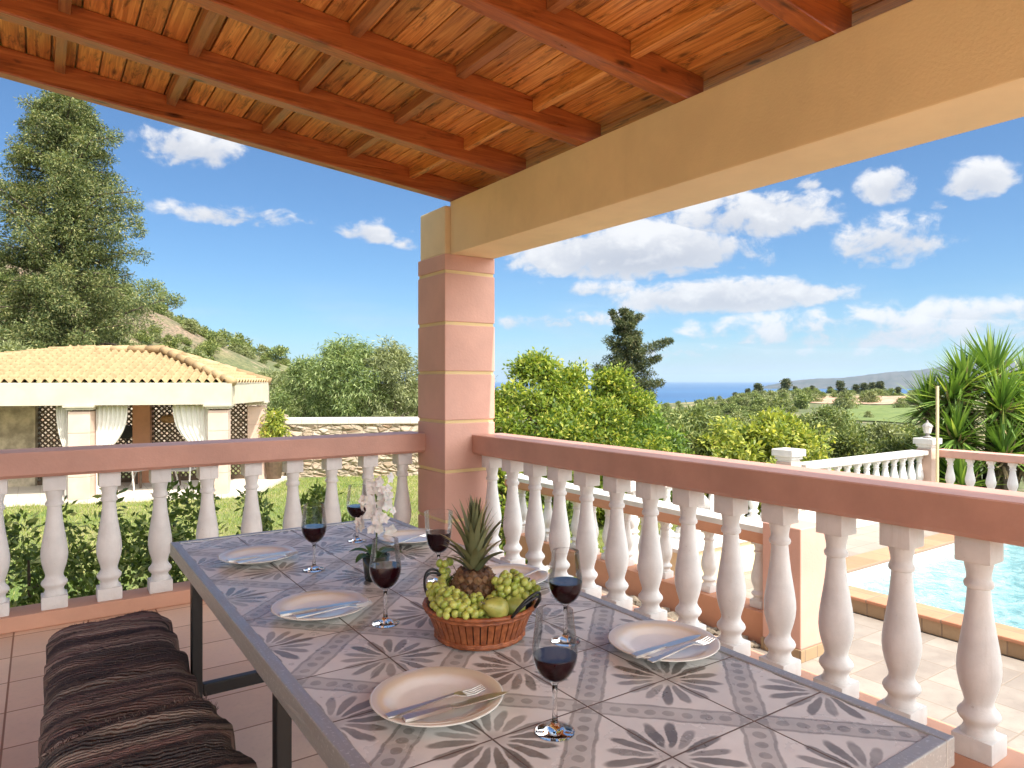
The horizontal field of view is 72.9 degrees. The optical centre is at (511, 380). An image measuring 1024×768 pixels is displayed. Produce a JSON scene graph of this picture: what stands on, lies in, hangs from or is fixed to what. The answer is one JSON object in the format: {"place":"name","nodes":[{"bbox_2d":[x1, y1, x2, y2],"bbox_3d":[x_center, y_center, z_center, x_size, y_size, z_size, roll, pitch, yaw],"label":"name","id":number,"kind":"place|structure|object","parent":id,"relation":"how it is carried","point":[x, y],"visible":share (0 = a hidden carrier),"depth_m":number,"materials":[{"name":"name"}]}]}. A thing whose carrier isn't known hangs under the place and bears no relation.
{"place":"outdoors","nodes":[
{"label":"outdoors","id":0,"kind":"place"},
{"bbox_2d":[0,601,327,767],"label":"floor","id":1,"kind":"structure","parent":0,"point":[246,712],"depth_m":2.93,"materials":[{"name":"tile"}]},
{"bbox_2d":[0,431,424,634],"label":"veranda balustrade","id":2,"kind":"object","parent":1,"relation":"on","point":[52,467],"visible":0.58,"depth_m":4.06,"materials":[{"name":"pink paint"}]},
{"bbox_2d":[418,206,494,545],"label":"veranda column","id":3,"kind":"structure","parent":1,"relation":"on","point":[456,353],"depth_m":4.85,"materials":[{"name":"pink paint"}]},
{"bbox_2d":[450,0,1023,258],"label":"roof beam","id":4,"kind":"structure","parent":3,"relation":"on","point":[912,73],"depth_m":2.68,"materials":[{"name":"paint"}]},
{"bbox_2d":[0,0,911,201],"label":"veranda roof","id":5,"kind":"structure","parent":4,"relation":"on","point":[449,100],"depth_m":3.14,"materials":[{"name":"brown wood"}]},
{"bbox_2d":[170,517,953,767],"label":"dining table","id":6,"kind":"object","parent":1,"relation":"on","point":[723,707],"visible":0.86,"depth_m":1.38,"materials":[{"name":"tile"}]},
{"bbox_2d":[218,545,295,565],"bbox_3d":[-0.864,0.600,2.356,0.250,0.024,0.250,0,0,-34],"label":"plate","id":7,"kind":"object","parent":6,"relation":"on","point":[256,550],"visible":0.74,"depth_m":2.40,"materials":[{"name":"ceramic"}]},
{"bbox_2d":[227,551,291,561],"bbox_3d":[-0.836,0.583,2.304,0.205,0.006,0.019,-1,1,-33],"label":"knife","id":8,"kind":"object","parent":7,"relation":"on","point":[239,559],"visible":0.98,"depth_m":2.29,"materials":[{"name":"silver metal"}]},
{"bbox_2d":[301,502,326,572],"bbox_3d":[-0.641,0.506,2.243,0.080,0.213,0.080,0,0,-34],"label":"wine glass","id":9,"kind":"object","parent":6,"relation":"on","point":[312,533],"visible":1,"depth_m":2.23,"materials":[{"name":"clear"}]},
{"bbox_2d":[271,589,368,620],"bbox_3d":[-0.504,0.600,1.828,0.250,0.024,0.250,0,0,-34],"label":"plate","id":10,"kind":"object","parent":6,"relation":"on","point":[310,599],"visible":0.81,"depth_m":1.87,"materials":[{"name":"ceramic"}]},
{"bbox_2d":[279,601,360,615],"bbox_3d":[-0.489,0.584,1.780,0.205,0.006,0.019,-1,1,-27],"label":"knife","id":11,"kind":"object","parent":10,"relation":"on","point":[292,612],"visible":1,"depth_m":1.77,"materials":[{"name":"silver metal"}]},
{"bbox_2d":[295,600,371,617],"bbox_3d":[-0.450,0.581,1.760,0.192,0.009,0.024,-1,0,-27],"label":"fork","id":12,"kind":"object","parent":10,"relation":"on","point":[364,604],"visible":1,"depth_m":1.76,"materials":[{"name":"silver metal"}]},
{"bbox_2d":[346,484,366,542],"bbox_3d":[-0.592,0.506,2.646,0.080,0.213,0.080,0,0,35],"label":"wine glass","id":13,"kind":"object","parent":6,"relation":"on","point":[354,510],"visible":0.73,"depth_m":2.63,"materials":[{"name":"clear"}]},
{"bbox_2d":[349,472,402,581],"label":"orchid plant","id":14,"kind":"object","parent":6,"relation":"on","point":[378,516],"visible":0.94,"depth_m":2.12,"materials":[{"name":"white plant"}]},
{"bbox_2d":[369,536,400,627],"bbox_3d":[-0.319,0.506,1.748,0.080,0.213,0.080,0,0,16],"label":"wine glass","id":15,"kind":"object","parent":6,"relation":"on","point":[384,574],"visible":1,"depth_m":1.74,"materials":[{"name":"clear"}]},
{"bbox_2d":[377,528,432,544],"bbox_3d":[-0.388,0.600,2.639,0.250,0.024,0.250,0,0,-34],"label":"plate","id":16,"kind":"object","parent":6,"relation":"on","point":[403,534],"visible":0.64,"depth_m":2.67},
{"bbox_2d":[369,666,503,727],"bbox_3d":[-0.141,0.600,1.303,0.250,0.024,0.250,0,0,-34],"label":"plate","id":17,"kind":"object","parent":6,"relation":"on","point":[409,688],"visible":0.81,"depth_m":1.33,"materials":[{"name":"ceramic"}]},
{"bbox_2d":[385,684,485,718],"bbox_3d":[-0.136,0.581,1.259,0.192,0.009,0.024,-1,0,-31],"label":"fork","id":18,"kind":"object","parent":17,"relation":"on","point":[462,693],"visible":1,"depth_m":1.25,"materials":[{"name":"silver metal"}]},
{"bbox_2d":[402,691,507,721],"bbox_3d":[-0.097,0.584,1.249,0.205,0.007,0.019,0,0,-29],"label":"knife","id":19,"kind":"object","parent":17,"relation":"on","point":[415,716],"visible":1,"depth_m":1.23,"materials":[{"name":"silver metal"}]},
{"bbox_2d":[424,509,452,582],"bbox_3d":[-0.224,0.506,2.115,0.087,0.213,0.087,0,0,-15],"label":"wine glass","id":20,"kind":"object","parent":6,"relation":"on","point":[436,541],"visible":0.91,"depth_m":2.10,"materials":[{"name":"clear"}]},
{"bbox_2d":[422,568,540,650],"bbox_3d":[-0.077,0.543,1.662,0.277,0.132,0.275,0,0,-10],"label":"fruit basket","id":21,"kind":"object","parent":6,"relation":"on","point":[483,634],"visible":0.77,"depth_m":1.56,"materials":[{"name":"brown wicker"}]},
{"bbox_2d":[426,579,465,615],"bbox_3d":[-0.154,0.518,1.635,0.071,0.081,0.110,0,0,-34],"label":"grape bunch","id":22,"kind":"object","parent":21,"relation":"in","point":[435,590],"visible":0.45,"depth_m":1.62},
{"bbox_2d":[436,558,464,585],"bbox_3d":[-0.149,0.475,1.699,0.065,0.076,0.056,0,0,-34],"label":"grape bunch","id":23,"kind":"object","parent":21,"relation":"in","point":[444,569],"visible":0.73,"depth_m":1.69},
{"bbox_2d":[430,592,484,619],"bbox_3d":[-0.121,0.517,1.577,0.115,0.066,0.080,0,0,-34],"label":"grape bunch","id":24,"kind":"object","parent":21,"relation":"in","point":[445,607],"visible":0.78,"depth_m":1.55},
{"bbox_2d":[439,496,506,598],"bbox_3d":[-0.089,0.438,1.674,0.168,0.326,0.172,0,0,-10],"label":"pineapple","id":25,"kind":"object","parent":21,"relation":"in","point":[475,574],"visible":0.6,"depth_m":1.65,"materials":[{"name":"green plant"}]},
{"bbox_2d":[455,594,493,619],"bbox_3d":[-0.077,0.524,1.570,0.109,0.060,0.063,0,0,-34],"label":"grape bunch","id":26,"kind":"object","parent":21,"relation":"in","point":[473,610],"visible":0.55,"depth_m":1.54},
{"bbox_2d":[481,597,508,617],"bbox_3d":[-0.041,0.514,1.562,0.070,0.054,0.053,0,0,-14],"label":"pear","id":27,"kind":"object","parent":21,"relation":"in","point":[495,606],"visible":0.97,"depth_m":1.54,"materials":[{"name":"green plant"}]},
{"bbox_2d":[491,568,531,599],"bbox_3d":[-0.011,0.492,1.642,0.093,0.075,0.094,0,0,-34],"label":"grape bunch","id":28,"kind":"object","parent":21,"relation":"in","point":[506,584],"visible":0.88,"depth_m":1.61,"materials":[{"name":"food"}]},
{"bbox_2d":[504,596,525,615],"bbox_3d":[-0.009,0.523,1.609,0.080,0.053,0.053,19,22,-12],"label":"pear","id":29,"kind":"object","parent":21,"relation":"in","point":[513,602],"visible":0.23,"depth_m":1.59,"materials":[{"name":"green plant"}]},
{"bbox_2d":[486,564,548,583],"bbox_3d":[-0.013,0.600,2.102,0.250,0.024,0.250,0,0,-34],"label":"plate","id":30,"kind":"object","parent":6,"relation":"on","point":[536,576],"visible":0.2,"depth_m":2.18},
{"bbox_2d":[532,604,577,741],"bbox_3d":[0.075,0.506,1.209,0.080,0.213,0.080,0,0,-24],"label":"wine glass","id":31,"kind":"object","parent":6,"relation":"on","point":[554,664],"visible":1,"depth_m":1.21,"materials":[{"name":"clear"}]},
{"bbox_2d":[548,547,581,646],"bbox_3d":[0.126,0.506,1.628,0.080,0.213,0.080,0,0,25],"label":"wine glass","id":32,"kind":"object","parent":6,"relation":"on","point":[565,590],"visible":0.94,"depth_m":1.62,"materials":[{"name":"clear"}]},
{"bbox_2d":[608,620,719,661],"bbox_3d":[0.344,0.600,1.577,0.250,0.024,0.250,0,0,-34],"label":"plate","id":33,"kind":"object","parent":6,"relation":"on","point":[629,638],"visible":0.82,"depth_m":1.61,"materials":[{"name":"ceramic"}]},
{"bbox_2d":[631,635,700,657],"bbox_3d":[0.345,0.584,1.528,0.205,0.006,0.019,-1,1,-33],"label":"knife","id":34,"kind":"object","parent":33,"relation":"on","point":[644,652],"visible":1,"depth_m":1.51,"materials":[{"name":"silver metal"}]},
{"bbox_2d":[647,636,714,662],"bbox_3d":[0.368,0.581,1.500,0.192,0.010,0.024,-1,1,-34],"label":"fork","id":35,"kind":"object","parent":33,"relation":"on","point":[666,654],"visible":1,"depth_m":1.49,"materials":[{"name":"silver metal"}]},
{"bbox_2d":[472,433,1023,767],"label":"veranda balustrade","id":36,"kind":"object","parent":1,"relation":"on","point":[982,525],"visible":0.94,"depth_m":2.88,"materials":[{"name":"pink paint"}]},
{"bbox_2d":[3,469,748,605],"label":"lawn","id":37,"kind":"structure","parent":0,"point":[220,519],"depth_m":13.03,"materials":[{"name":"green plant"}]},
{"bbox_2d":[4,495,143,607],"bbox_3d":[-3.035,1.700,4.439,1.498,2.061,1.434,0,0,-34],"label":"hedge shrub","id":38,"kind":"object","parent":37,"relation":"on","point":[27,597],"visible":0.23,"depth_m":4.45,"materials":[{"name":"green plant"}]},
{"bbox_2d":[0,345,286,506],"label":"garden pavilion","id":39,"kind":"structure","parent":37,"relation":"on","point":[152,368],"depth_m":15.23,"materials":[{"name":"beige paint"}]},
{"bbox_2d":[56,406,71,494],"bbox_3d":[-9.264,1.455,14.358,0.330,1.850,0.070,0,0,-14],"label":"curtain","id":40,"kind":"object","parent":39,"relation":"hanging from","point":[62,418],"visible":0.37,"depth_m":14.35,"materials":[{"name":"white fabric"}]},
{"bbox_2d":[96,406,127,493],"bbox_3d":[-8.420,1.455,14.572,0.610,1.850,0.070,0,0,-14],"label":"curtain","id":41,"kind":"object","parent":39,"relation":"hanging from","point":[110,423],"visible":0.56,"depth_m":14.56,"materials":[{"name":"white fabric"}]},
{"bbox_2d":[120,425,132,443],"bbox_3d":[-9.181,1.288,16.502,0.330,0.468,0.160,0,0,-14],"label":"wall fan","id":42,"kind":"object","parent":39,"relation":"attached to","point":[127,433],"depth_m":16.43,"materials":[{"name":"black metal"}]},
{"bbox_2d":[41,403,266,447],"bbox_3d":[-12.342,1.580,21.448,9.564,2.100,0.400,0,0,3],"label":"lattice screen","id":43,"kind":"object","parent":39,"relation":"attached to","point":[123,441],"depth_m":21.16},
{"bbox_2d":[171,467,195,487],"bbox_3d":[-7.454,1.956,15.748,0.576,0.964,0.675,0,0,1],"label":"garden chair","id":44,"kind":"object","parent":39,"relation":"on","point":[188,469],"visible":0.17,"depth_m":15.51,"materials":[{"name":"white"}]},
{"bbox_2d":[173,405,209,488],"bbox_3d":[-6.886,1.455,14.961,0.809,1.850,0.070,0,0,-14],"label":"curtain","id":45,"kind":"object","parent":39,"relation":"hanging from","point":[191,422],"visible":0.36,"depth_m":14.96,"materials":[{"name":"white fabric"}]},
{"bbox_2d":[64,475,227,598],"bbox_3d":[-2.469,1.673,4.948,1.419,2.115,1.543,0,0,-34],"label":"hedge shrub","id":46,"kind":"object","parent":37,"relation":"on","point":[178,532],"visible":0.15,"depth_m":4.87,"materials":[{"name":"green plant"}]},
{"bbox_2d":[257,406,291,478],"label":"potted plant","id":47,"kind":"object","parent":37,"relation":"on","point":[274,426],"visible":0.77,"depth_m":17.07,"materials":[{"name":"green plant"}]},
{"bbox_2d":[234,487,323,534],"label":"hedge shrub","id":48,"kind":"object","parent":37,"relation":"on","point":[269,521],"visible":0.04,"depth_m":5.37,"materials":[{"name":"green plant"}]},
{"bbox_2d":[267,478,389,529],"bbox_3d":[-1.468,1.765,5.903,1.310,1.935,1.240,0,0,-34],"label":"hedge shrub","id":49,"kind":"object","parent":37,"relation":"on","point":[321,491],"visible":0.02,"depth_m":5.77,"materials":[{"name":"green plant"}]},
{"bbox_2d":[497,468,553,563],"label":"garden bush","id":50,"kind":"object","parent":37,"relation":"on","point":[502,501],"visible":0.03,"depth_m":9.16,"materials":[{"name":"green plant"}]},
{"bbox_2d":[498,471,573,563],"bbox_3d":[0.376,1.848,9.879,1.639,1.768,1.711,0,0,38],"label":"garden bush","id":51,"kind":"object","parent":37,"relation":"on","point":[569,506],"visible":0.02,"depth_m":9.60,"materials":[{"name":"green plant"}]},
{"bbox_2d":[493,346,602,511],"bbox_3d":[0.415,1.078,11.502,2.365,3.306,2.379,0,0,-13],"label":"citrus tree","id":52,"kind":"object","parent":37,"relation":"on","point":[533,368],"visible":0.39,"depth_m":11.14,"materials":[{"name":"green plant"}]},
{"bbox_2d":[521,357,631,524],"bbox_3d":[1.099,1.158,11.971,2.350,3.151,2.126,0,0,-34],"label":"citrus tree","id":53,"kind":"object","parent":37,"relation":"on","point":[578,377],"visible":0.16,"depth_m":11.69,"materials":[{"name":"green plant"}]},
{"bbox_2d":[576,359,676,521],"bbox_3d":[1.687,1.165,12.358,2.258,3.135,2.389,0,0,-34],"label":"citrus tree","id":54,"kind":"object","parent":37,"relation":"on","point":[615,381],"visible":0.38,"depth_m":12.12,"materials":[{"name":"green plant"}]},
{"bbox_2d":[623,404,694,500],"bbox_3d":[2.431,1.497,13.473,2.081,2.470,1.856,0,0,-34],"label":"garden bush","id":55,"kind":"object","parent":37,"relation":"on","point":[652,424],"visible":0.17,"depth_m":13.19,"materials":[{"name":"green plant"}]},
{"bbox_2d":[660,414,720,501],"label":"garden bush","id":56,"kind":"object","parent":37,"relation":"on","point":[684,428],"visible":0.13,"depth_m":14.11,"materials":[{"name":"green plant"}]},
{"bbox_2d":[709,404,852,516],"bbox_3d":[4.765,1.571,12.621,2.432,2.326,2.268,0,0,-34],"label":"garden bush","id":57,"kind":"object","parent":37,"relation":"on","point":[763,434],"visible":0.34,"depth_m":12.29,"materials":[{"name":"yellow plant"}]},
{"bbox_2d":[0,262,1023,507],"bbox_3d":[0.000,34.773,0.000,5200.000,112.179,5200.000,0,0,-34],"label":"ground","id":58,"kind":"structure","parent":0,"point":[224,354],"depth_m":73.41,"materials":[{"name":"soil"}]},
{"bbox_2d":[0,173,20,342],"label":"conifer tree","id":59,"kind":"object","parent":58,"relation":"on","point":[5,281],"visible":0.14,"depth_m":34.51,"materials":[{"name":"green plant"}]},
{"bbox_2d":[0,337,74,382],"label":"olive tree","id":60,"kind":"object","parent":58,"relation":"on","point":[7,346],"visible":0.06,"depth_m":26.89,"materials":[{"name":"green plant"}]},
{"bbox_2d":[0,88,167,382],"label":"conifer tree","id":61,"kind":"object","parent":58,"relation":"on","point":[71,140],"visible":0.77,"depth_m":32.84,"materials":[{"name":"green plant"}]},
{"bbox_2d":[131,329,154,344],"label":"hill shrub","id":62,"kind":"object","parent":58,"relation":"on","point":[143,338],"visible":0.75,"depth_m":57.39,"materials":[{"name":"green plant"}]},
{"bbox_2d":[131,278,169,296],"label":"hill pine","id":63,"kind":"object","parent":58,"relation":"on","point":[145,287],"visible":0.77,"depth_m":91.67,"materials":[{"name":"green plant"}]},
{"bbox_2d":[151,289,186,311],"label":"hill pine","id":64,"kind":"object","parent":58,"relation":"on","point":[168,300],"visible":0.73,"depth_m":92.32,"materials":[{"name":"green plant"}]},
{"bbox_2d":[161,333,181,348],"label":"hill shrub","id":65,"kind":"object","parent":58,"relation":"on","point":[170,341],"visible":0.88,"depth_m":61.10,"materials":[{"name":"green plant"}]},
{"bbox_2d":[180,319,202,334],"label":"hill shrub","id":66,"kind":"object","parent":58,"relation":"on","point":[187,323],"visible":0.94,"depth_m":75.63,"materials":[{"name":"green plant"}]},
{"bbox_2d":[194,340,219,355],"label":"hill shrub","id":67,"kind":"object","parent":58,"relation":"on","point":[209,347],"visible":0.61,"depth_m":68.26,"materials":[{"name":"green plant"}]},
{"bbox_2d":[266,345,293,362],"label":"skyline shrub","id":68,"kind":"object","parent":58,"relation":"on","point":[279,351],"visible":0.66,"depth_m":93.34,"materials":[{"name":"green plant"}]},
{"bbox_2d":[258,367,314,416],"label":"olive tree","id":69,"kind":"object","parent":58,"relation":"on","point":[274,382],"visible":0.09,"depth_m":29.64,"materials":[{"name":"green plant"}]},
{"bbox_2d":[267,354,341,417],"bbox_3d":[-6.870,0.899,23.509,3.124,3.704,2.808,0,0,-34],"label":"olive tree","id":70,"kind":"object","parent":58,"relation":"on","point":[279,400],"visible":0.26,"depth_m":23.29,"materials":[{"name":"green plant"}]},
{"bbox_2d":[286,332,399,416],"bbox_3d":[-5.377,0.575,22.407,3.567,4.327,3.353,0,0,-34],"label":"olive tree","id":71,"kind":"object","parent":58,"relation":"on","point":[343,363],"visible":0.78,"depth_m":21.89,"materials":[{"name":"green plant"}]},
{"bbox_2d":[342,334,418,416],"bbox_3d":[-4.044,0.592,23.056,3.500,4.295,3.139,0,0,-34],"label":"olive tree","id":72,"kind":"object","parent":58,"relation":"on","point":[396,362],"visible":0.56,"depth_m":22.45,"materials":[{"name":"green plant"}]},
{"bbox_2d":[266,413,501,476],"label":"stone wall","id":73,"kind":"structure","parent":58,"relation":"on","point":[305,426],"depth_m":18.16,"materials":[{"name":"stone"}]},
{"bbox_2d":[398,353,497,416],"bbox_3d":[-2.407,0.582,24.551,4.017,4.348,3.791,0,0,-34],"label":"olive tree","id":74,"kind":"object","parent":58,"relation":"on","point":[416,369],"visible":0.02,"depth_m":24.06,"materials":[{"name":"green plant"}]},
{"bbox_2d":[590,306,674,397],"bbox_3d":[6.795,-0.237,39.942,4.139,8.205,3.771,0,0,40],"label":"conifer tree","id":75,"kind":"object","parent":58,"relation":"on","point":[628,347],"visible":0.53,"depth_m":39.70,"materials":[{"name":"green plant"}]},
{"bbox_2d":[645,399,684,422],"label":"olive tree","id":76,"kind":"object","parent":58,"relation":"on","point":[667,410],"visible":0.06,"depth_m":23.90,"materials":[{"name":"green plant"}]},
{"bbox_2d":[653,396,741,446],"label":"olive tree","id":77,"kind":"object","parent":58,"relation":"on","point":[696,416],"visible":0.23,"depth_m":21.47,"materials":[{"name":"green plant"}]},
{"bbox_2d":[691,414,766,496],"bbox_3d":[4.378,1.716,14.254,1.947,2.073,2.025,0,0,5],"label":"garden bush","id":78,"kind":"object","parent":58,"relation":"on","point":[721,436],"visible":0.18,"depth_m":14.02,"materials":[{"name":"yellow plant"}]},
{"bbox_2d":[749,396,767,410],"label":"field olive","id":79,"kind":"object","parent":58,"relation":"on","point":[759,401],"visible":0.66,"depth_m":150.24,"materials":[{"name":"green plant"}]},
{"bbox_2d":[768,396,794,407],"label":"field olive","id":80,"kind":"object","parent":58,"relation":"on","point":[779,401],"visible":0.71,"depth_m":151.08,"materials":[{"name":"green plant"}]},
{"bbox_2d":[789,392,814,408],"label":"field olive","id":81,"kind":"object","parent":58,"relation":"on","point":[803,400],"visible":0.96,"depth_m":131.67,"materials":[{"name":"green plant"}]},
{"bbox_2d":[799,403,860,448],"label":"olive tree","id":82,"kind":"object","parent":58,"relation":"on","point":[833,418],"visible":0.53,"depth_m":26.81,"materials":[{"name":"green plant"}]},
{"bbox_2d":[831,388,862,408],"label":"field olive","id":83,"kind":"object","parent":58,"relation":"on","point":[846,396],"visible":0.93,"depth_m":139.38,"materials":[{"name":"green plant"}]},
{"bbox_2d":[817,425,881,473],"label":"garden bush","id":84,"kind":"object","parent":58,"relation":"on","point":[852,443],"visible":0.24,"depth_m":14.31,"materials":[{"name":"green plant"}]},
{"bbox_2d":[861,390,881,402],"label":"field olive","id":85,"kind":"object","parent":58,"relation":"on","point":[869,398],"visible":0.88,"depth_m":173.41,"materials":[{"name":"green plant"}]},
{"bbox_2d":[860,422,896,447],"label":"field olive","id":86,"kind":"object","parent":58,"relation":"on","point":[865,431],"visible":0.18,"depth_m":29.90,"materials":[{"name":"green plant"}]},
{"bbox_2d":[868,419,904,449],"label":"field olive","id":87,"kind":"object","parent":58,"relation":"on","point":[886,429],"visible":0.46,"depth_m":28.89,"materials":[{"name":"green plant"}]},
{"bbox_2d":[843,434,943,479],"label":"garden bush","id":88,"kind":"object","parent":58,"relation":"on","point":[893,445],"visible":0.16,"depth_m":13.60,"materials":[{"name":"green plant"}]},
{"bbox_2d":[889,366,997,487],"bbox_3d":[8.086,1.153,12.850,2.087,2.859,1.966,0,0,-34],"label":"yucca plant","id":89,"kind":"object","parent":58,"relation":"on","point":[925,412],"visible":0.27,"depth_m":12.80,"materials":[{"name":"green plant"}]},
{"bbox_2d":[907,323,1023,489],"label":"yucca plant","id":90,"kind":"object","parent":58,"relation":"on","point":[997,385],"visible":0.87,"depth_m":12.29,"materials":[{"name":"green plant"}]},
{"bbox_2d":[939,390,1023,491],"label":"yucca plant","id":91,"kind":"object","parent":58,"relation":"on","point":[1008,444],"visible":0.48,"depth_m":11.82,"materials":[{"name":"green plant"}]},
{"bbox_2d":[0,77,1023,381],"label":"sky","id":92,"kind":"structure","parent":0,"point":[873,265],"materials":[{"name":"blue"}]},
{"bbox_2d":[626,594,759,648],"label":"gravel","id":93,"kind":"structure","parent":0,"point":[673,615],"depth_m":5.81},
{"bbox_2d":[670,533,754,582],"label":"wall","id":94,"kind":"structure","parent":0,"point":[747,548],"depth_m":7.22,"materials":[{"name":"paint"}]},
{"bbox_2d":[696,495,709,541],"bbox_3d":[1.916,1.407,7.172,0.270,0.495,0.266,0,0,-34],"label":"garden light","id":95,"kind":"object","parent":94,"relation":"on","point":[706,505],"visible":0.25,"depth_m":7.10,"materials":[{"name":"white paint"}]},
{"bbox_2d":[495,382,984,403],"bbox_3d":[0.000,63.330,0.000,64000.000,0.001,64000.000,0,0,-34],"label":"sea","id":96,"kind":"structure","parent":0,"point":[671,392],"depth_m":4931.49,"materials":[{"name":"liquid"}]},
{"bbox_2d":[601,524,1023,751],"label":"pool terrace","id":97,"kind":"structure","parent":0,"point":[940,697],"depth_m":4.85,"materials":[{"name":"beige tile"}]},
{"bbox_2d":[505,474,825,662],"bbox_3d":[1.113,1.550,6.680,0.340,0.960,3.910,0,0,-34],"label":"terrace balustrade","id":98,"kind":"object","parent":97,"relation":"on","point":[807,547],"visible":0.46,"depth_m":5.71,"materials":[{"name":"white paint"}]},
{"bbox_2d":[627,437,941,563],"bbox_3d":[3.846,1.450,9.037,6.533,1.160,0.324,0,0,-34],"label":"terrace balustrade","id":99,"kind":"object","parent":97,"relation":"on","point":[924,454],"visible":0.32,"depth_m":9.59,"materials":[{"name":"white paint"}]},
{"bbox_2d":[846,533,1023,660],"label":"swimming pool","id":100,"kind":"structure","parent":97,"relation":"in","point":[939,576],"depth_m":6.82,"materials":[{"name":"liquid"}]},
{"bbox_2d":[936,386,938,481],"bbox_3d":[6.378,1.055,10.391,0.140,1.950,0.140,0,0,-34],"label":"garden pole","id":101,"kind":"object","parent":97,"relation":"on","point":[937,433],"visible":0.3,"depth_m":10.37,"materials":[{"name":"metal"}]},
{"bbox_2d":[939,449,1023,490],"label":"terrace balustrade","id":102,"kind":"object","parent":97,"relation":"on","point":[991,459],"visible":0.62,"depth_m":9.96,"materials":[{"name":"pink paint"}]},
{"bbox_2d":[811,396,910,403],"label":"bare field","id":103,"kind":"structure","parent":0,"point":[885,399],"depth_m":189.28,"materials":[{"name":"beige soil"}]},
{"bbox_2d":[844,405,924,422],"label":"green field","id":104,"kind":"structure","parent":0,"point":[882,412],"depth_m":113.25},
{"bbox_2d":[763,359,1018,388],"bbox_3d":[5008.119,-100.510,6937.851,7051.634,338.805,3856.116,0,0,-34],"label":"headland hills","id":105,"kind":"structure","parent":0,"point":[888,378],"depth_m":6064.12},
{"bbox_3d":[-0.546,1.127,1.159,0.302,0.405,3.330,0,0,-34],"label":"bench","id":106,"kind":"object","parent":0,"visible":0},
{"bbox_2d":[38,609,202,764],"bbox_3d":[-1.154,0.964,2.069,0.430,0.206,1.305,0,0,-34],"label":"rag rug","id":107,"kind":"object","parent":106,"relation":"on","point":[111,669],"visible":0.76,"depth_m":2.09,"materials":[{"name":"fabric"}]},
{"bbox_2d":[36,693,256,767],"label":"rag rug","id":108,"kind":"object","parent":106,"relation":"on","point":[196,733],"visible":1,"depth_m":1.64,"materials":[{"name":"fabric"}]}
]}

